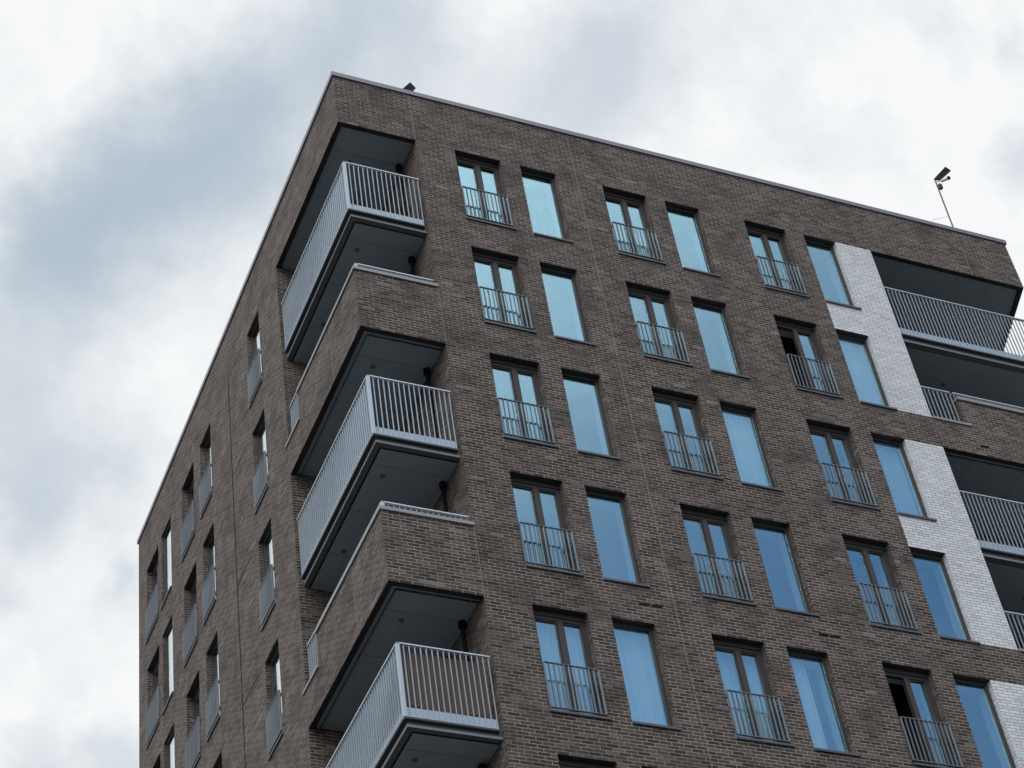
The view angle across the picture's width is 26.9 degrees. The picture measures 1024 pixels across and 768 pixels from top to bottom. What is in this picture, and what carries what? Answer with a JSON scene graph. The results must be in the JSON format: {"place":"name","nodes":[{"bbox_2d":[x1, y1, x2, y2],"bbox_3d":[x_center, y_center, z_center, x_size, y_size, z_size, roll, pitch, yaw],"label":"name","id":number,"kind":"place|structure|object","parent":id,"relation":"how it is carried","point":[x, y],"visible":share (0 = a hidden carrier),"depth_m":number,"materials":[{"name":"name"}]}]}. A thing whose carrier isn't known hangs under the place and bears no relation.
{"place":"outdoors","nodes":[
{"label":"outdoors","id":0,"kind":"place"},
{"bbox_2d":[0,0,1023,767],"label":"sky","id":1,"kind":"structure","parent":0,"point":[149,149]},
{"bbox_3d":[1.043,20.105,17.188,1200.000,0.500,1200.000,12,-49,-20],"label":"ground","id":2,"kind":"structure","parent":0,"visible":0},
{"bbox_2d":[137,71,1023,767],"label":"apartment building","id":3,"kind":"structure","parent":2,"relation":"on","point":[469,409],"depth_m":40.39,"materials":[{"name":"brick"}]},
{"bbox_2d":[145,559,158,644],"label":"window","id":4,"kind":"structure","parent":3,"relation":"in","point":[155,571],"depth_m":51.03,"materials":[{"name":"metal"}]},
{"bbox_2d":[146,659,159,749],"bbox_3d":[-8.018,7.072,48.314,0.255,2.200,1.051,12,-49,-20],"label":"window","id":5,"kind":"structure","parent":3,"relation":"in","point":[156,669],"depth_m":48.86,"materials":[{"name":"metal"}]},
{"bbox_2d":[160,521,171,609],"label":"window","id":6,"kind":"structure","parent":3,"relation":"in","point":[167,537],"depth_m":49.81,"materials":[{"name":"glass"}]},
{"bbox_2d":[161,621,173,715],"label":"window","id":7,"kind":"structure","parent":3,"relation":"in","point":[169,691],"depth_m":47.69,"materials":[{"name":"glass"}]},
{"bbox_2d":[166,729,174,767],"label":"window","id":8,"kind":"structure","parent":3,"relation":"in","point":[170,753],"depth_m":46.05,"materials":[{"name":"glass"}]},
{"bbox_2d":[181,477,194,562],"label":"window","id":9,"kind":"structure","parent":3,"relation":"in","point":[191,489],"depth_m":49.25,"materials":[{"name":"metal"}]},
{"bbox_2d":[183,577,197,667],"bbox_3d":[-6.888,5.015,46.470,0.275,2.200,1.008,12,-49,-20],"label":"window","id":10,"kind":"structure","parent":3,"relation":"in","point":[193,590],"depth_m":47.12,"materials":[{"name":"metal"}]},
{"bbox_2d":[193,686,200,767],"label":"window","id":11,"kind":"structure","parent":3,"relation":"in","point":[196,698],"depth_m":45.07,"materials":[{"name":"metal"}]},
{"bbox_2d":[200,435,212,519],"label":"window","id":12,"kind":"structure","parent":3,"relation":"in","point":[207,448],"depth_m":48.25,"materials":[{"name":"metal"}]},
{"bbox_2d":[203,532,215,625],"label":"window","id":13,"kind":"structure","parent":3,"relation":"in","point":[210,548],"depth_m":46.12,"materials":[{"name":"metal"}]},
{"bbox_2d":[206,641,219,741],"bbox_3d":[-6.026,6.142,43.480,0.195,2.200,0.861,12,-49,-20],"label":"window","id":14,"kind":"structure","parent":3,"relation":"in","point":[214,655],"depth_m":44.00,"materials":[{"name":"metal"}]},
{"bbox_2d":[248,318,261,408],"bbox_3d":[-5.430,-0.531,45.479,0.185,2.200,0.847,12,-49,-20],"label":"window","id":15,"kind":"structure","parent":3,"relation":"in","point":[255,337],"depth_m":46.00,"materials":[{"name":"metal"}]},
{"bbox_2d":[254,417,268,514],"bbox_3d":[-5.056,1.567,43.367,0.185,2.200,0.847,12,-49,-20],"label":"window","id":16,"kind":"structure","parent":3,"relation":"in","point":[261,435],"depth_m":43.88,"materials":[{"name":"metal"}]},
{"bbox_2d":[260,527,275,630],"bbox_3d":[-4.682,3.665,41.256,0.185,2.200,0.847,12,-49,-20],"label":"window","id":17,"kind":"structure","parent":3,"relation":"in","point":[267,544],"depth_m":41.75,"materials":[{"name":"metal"}]},
{"bbox_2d":[267,646,283,760],"bbox_3d":[-4.308,5.763,39.145,0.185,2.200,0.847,12,-49,-20],"label":"window","id":18,"kind":"structure","parent":3,"relation":"in","point":[275,680],"depth_m":39.62,"materials":[{"name":"metal"}]},
{"bbox_2d":[392,197,413,216],"bbox_3d":[-2.147,-3.296,41.885,0.481,0.950,0.512,-19,-45,9],"label":"potted plant","id":19,"kind":"object","parent":3,"relation":"on","point":[401,211],"visible":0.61,"depth_m":42.00,"materials":[{"name":"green plant"}]},
{"bbox_2d":[403,82,415,90],"bbox_3d":[-2.155,-5.948,45.299,0.428,1.908,0.293,12,-49,-20],"label":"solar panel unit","id":20,"kind":"object","parent":3,"relation":"on","point":[410,86],"visible":0.29,"depth_m":45.77,"materials":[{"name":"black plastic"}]},
{"bbox_2d":[410,411,425,435],"bbox_3d":[-1.937,1.977,39.482,0.028,2.120,2.130,12,-49,-20],"label":"balcony door","id":21,"kind":"structure","parent":3,"relation":"in","point":[420,415],"depth_m":39.55,"materials":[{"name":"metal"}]},
{"bbox_2d":[400,651,492,718],"bbox_3d":[-1.034,4.700,33.306,1.460,1.131,0.018,12,-49,-20],"label":"balcony railing","id":22,"kind":"object","parent":3,"relation":"attached to","point":[444,686],"visible":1,"depth_m":33.31,"materials":[{"name":"grey metal"}]},
{"bbox_2d":[456,155,516,229],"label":"window","id":23,"kind":"structure","parent":3,"relation":"in","point":[472,173],"depth_m":43.71,"materials":[{"name":"glass"}]},
{"bbox_2d":[472,252,536,333],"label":"window","id":24,"kind":"structure","parent":3,"relation":"in","point":[489,269],"depth_m":41.57,"materials":[{"name":"glass"}]},
{"bbox_2d":[466,171,573,243],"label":"window","id":25,"kind":"structure","parent":3,"relation":"in","point":[535,186],"depth_m":44.41,"materials":[{"name":"glass"}]},
{"bbox_2d":[490,358,558,447],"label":"window","id":26,"kind":"structure","parent":3,"relation":"in","point":[507,376],"depth_m":39.45,"materials":[{"name":"glass"}]},
{"bbox_2d":[484,266,595,346],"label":"window","id":27,"kind":"structure","parent":3,"relation":"in","point":[566,314],"depth_m":42.37,"materials":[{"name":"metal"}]},
{"bbox_2d":[510,477,583,576],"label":"window","id":28,"kind":"structure","parent":3,"relation":"in","point":[528,494],"depth_m":37.32,"materials":[{"name":"glass"}]},
{"bbox_2d":[502,373,621,460],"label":"window","id":29,"kind":"structure","parent":3,"relation":"in","point":[586,409],"depth_m":40.27,"materials":[{"name":"glass"}]},
{"bbox_2d":[536,622,593,714],"bbox_3d":[0.790,4.718,34.764,0.973,2.056,0.091,12,-49,-20],"label":"curtain","id":30,"kind":"object","parent":3,"relation":"hanging from","point":[547,642],"visible":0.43,"depth_m":35.01,"materials":[{"name":"fabric"}]},
{"bbox_2d":[533,610,611,720],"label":"window","id":31,"kind":"structure","parent":3,"relation":"in","point":[560,621],"depth_m":34.98,"materials":[{"name":"metal"}]},
{"bbox_2d":[558,759,612,767],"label":"window","id":32,"kind":"structure","parent":3,"relation":"in","point":[562,763],"depth_m":33.20,"materials":[{"name":"metal"}]},
{"bbox_2d":[522,491,649,587],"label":"window","id":33,"kind":"structure","parent":3,"relation":"in","point":[617,556],"depth_m":38.17,"materials":[{"name":"glass"}]},
{"bbox_2d":[603,191,666,264],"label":"window","id":34,"kind":"structure","parent":3,"relation":"in","point":[619,207],"depth_m":44.84,"materials":[{"name":"glass"}]},
{"bbox_2d":[614,631,665,724],"bbox_3d":[2.050,4.928,35.195,0.768,2.056,0.090,12,-49,-20],"label":"curtain","id":35,"kind":"object","parent":3,"relation":"hanging from","point":[643,695],"visible":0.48,"depth_m":35.29,"materials":[{"name":"fabric"}]},
{"bbox_2d":[612,622,681,730],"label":"window","id":36,"kind":"structure","parent":3,"relation":"in","point":[629,629],"depth_m":35.46,"materials":[{"name":"metal"}]},
{"bbox_2d":[627,287,693,366],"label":"window","id":37,"kind":"structure","parent":3,"relation":"in","point":[643,302],"depth_m":42.72,"materials":[{"name":"glass"}]},
{"bbox_2d":[615,206,720,277],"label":"window","id":38,"kind":"structure","parent":3,"relation":"in","point":[690,243],"depth_m":45.58,"materials":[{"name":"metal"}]},
{"bbox_2d":[652,392,723,479],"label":"window","id":39,"kind":"structure","parent":3,"relation":"in","point":[669,408],"depth_m":40.59,"materials":[{"name":"glass"}]},
{"bbox_2d":[638,301,750,378],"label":"window","id":40,"kind":"structure","parent":3,"relation":"in","point":[718,343],"depth_m":43.46,"materials":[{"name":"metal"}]},
{"bbox_2d":[681,509,756,606],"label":"window","id":41,"kind":"structure","parent":3,"relation":"in","point":[697,524],"depth_m":38.46,"materials":[{"name":"metal"}]},
{"bbox_2d":[664,405,783,491],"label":"window","id":42,"kind":"structure","parent":3,"relation":"in","point":[727,411],"depth_m":41.01,"materials":[{"name":"metal"}]},
{"bbox_2d":[716,651,773,740],"bbox_3d":[3.845,5.340,35.922,0.977,2.056,0.093,12,-49,-20],"label":"curtain","id":43,"kind":"object","parent":3,"relation":"hanging from","point":[728,672],"visible":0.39,"depth_m":36.18,"materials":[{"name":"fabric"}]},
{"bbox_2d":[723,414,767,485],"bbox_3d":[4.366,1.357,40.582,0.773,2.056,0.090,12,-49,-20],"label":"curtain","id":44,"kind":"object","parent":3,"relation":"hanging from","point":[745,451],"visible":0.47,"depth_m":40.71,"materials":[{"name":"fabric"}]},
{"bbox_2d":[712,639,794,747],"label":"window","id":45,"kind":"structure","parent":3,"relation":"in","point":[737,650],"depth_m":36.17,"materials":[{"name":"metal"}]},
{"bbox_2d":[692,522,819,616],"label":"window","id":46,"kind":"structure","parent":3,"relation":"in","point":[777,553],"depth_m":39.24,"materials":[{"name":"glass"}]},
{"bbox_2d":[745,225,809,297],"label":"window","id":47,"kind":"structure","parent":3,"relation":"in","point":[761,240],"depth_m":46.00,"materials":[{"name":"glass"}]},
{"bbox_2d":[790,660,827,748],"bbox_3d":[4.980,5.525,36.308,0.479,2.056,0.092,12,-49,-20],"label":"curtain","id":48,"kind":"object","parent":3,"relation":"hanging from","point":[809,707],"visible":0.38,"depth_m":36.40,"materials":[{"name":"fabric"}]},
{"bbox_2d":[757,239,861,309],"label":"window","id":49,"kind":"structure","parent":3,"relation":"in","point":[834,288],"depth_m":46.69,"materials":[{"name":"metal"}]},
{"bbox_2d":[775,320,843,398],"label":"window","id":50,"kind":"structure","parent":3,"relation":"in","point":[790,334],"depth_m":43.89,"materials":[{"name":"glass"}]},
{"bbox_2d":[788,651,860,756],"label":"window","id":51,"kind":"structure","parent":3,"relation":"in","point":[830,718],"depth_m":36.99,"materials":[{"name":"glass"}]},
{"bbox_2d":[786,334,897,410],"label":"window","id":52,"kind":"structure","parent":3,"relation":"in","point":[850,340],"depth_m":44.27,"materials":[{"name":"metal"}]},
{"bbox_2d":[807,424,880,510],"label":"window","id":53,"kind":"structure","parent":3,"relation":"in","point":[823,438],"depth_m":41.74,"materials":[{"name":"glass"}]},
{"bbox_2d":[840,342,881,404],"bbox_3d":[7.084,-0.113,43.866,0.766,2.056,0.090,12,-49,-20],"label":"window","id":54,"kind":"structure","parent":3,"relation":"hanging from","point":[861,375],"depth_m":44.02,"materials":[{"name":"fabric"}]},
{"bbox_2d":[818,437,936,521],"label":"window","id":55,"kind":"structure","parent":3,"relation":"in","point":[897,446],"depth_m":42.12,"materials":[{"name":"glass"}]},
{"bbox_2d":[843,539,921,634],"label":"window","id":56,"kind":"structure","parent":3,"relation":"in","point":[858,552],"depth_m":39.60,"materials":[{"name":"metal"}]},
{"bbox_2d":[875,446,918,515],"bbox_3d":[7.458,1.985,41.754,0.766,2.056,0.091,12,-49,-20],"label":"curtain","id":57,"kind":"object","parent":3,"relation":"hanging from","point":[897,482],"visible":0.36,"depth_m":41.89,"materials":[{"name":"fabric"}]},
{"bbox_2d":[854,551,980,644],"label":"window","id":58,"kind":"structure","parent":3,"relation":"in","point":[947,615],"depth_m":40.35,"materials":[{"name":"glass"}]},
{"bbox_2d":[883,667,955,767],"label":"window","id":59,"kind":"structure","parent":3,"relation":"in","point":[897,679],"depth_m":37.50,"materials":[{"name":"metal"}]},
{"bbox_2d":[934,167,953,226],"bbox_3d":[10.553,-4.191,50.946,1.330,4.231,0.507,16,-50,-24],"label":"camera mast","id":60,"kind":"object","parent":3,"relation":"on","point":[942,174],"visible":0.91,"depth_m":51.44,"materials":[{"name":"grey metal"}]},
{"bbox_2d":[893,678,1015,767],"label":"window","id":61,"kind":"structure","parent":3,"relation":"in","point":[977,702],"depth_m":38.25,"materials":[{"name":"glass"}]}
]}

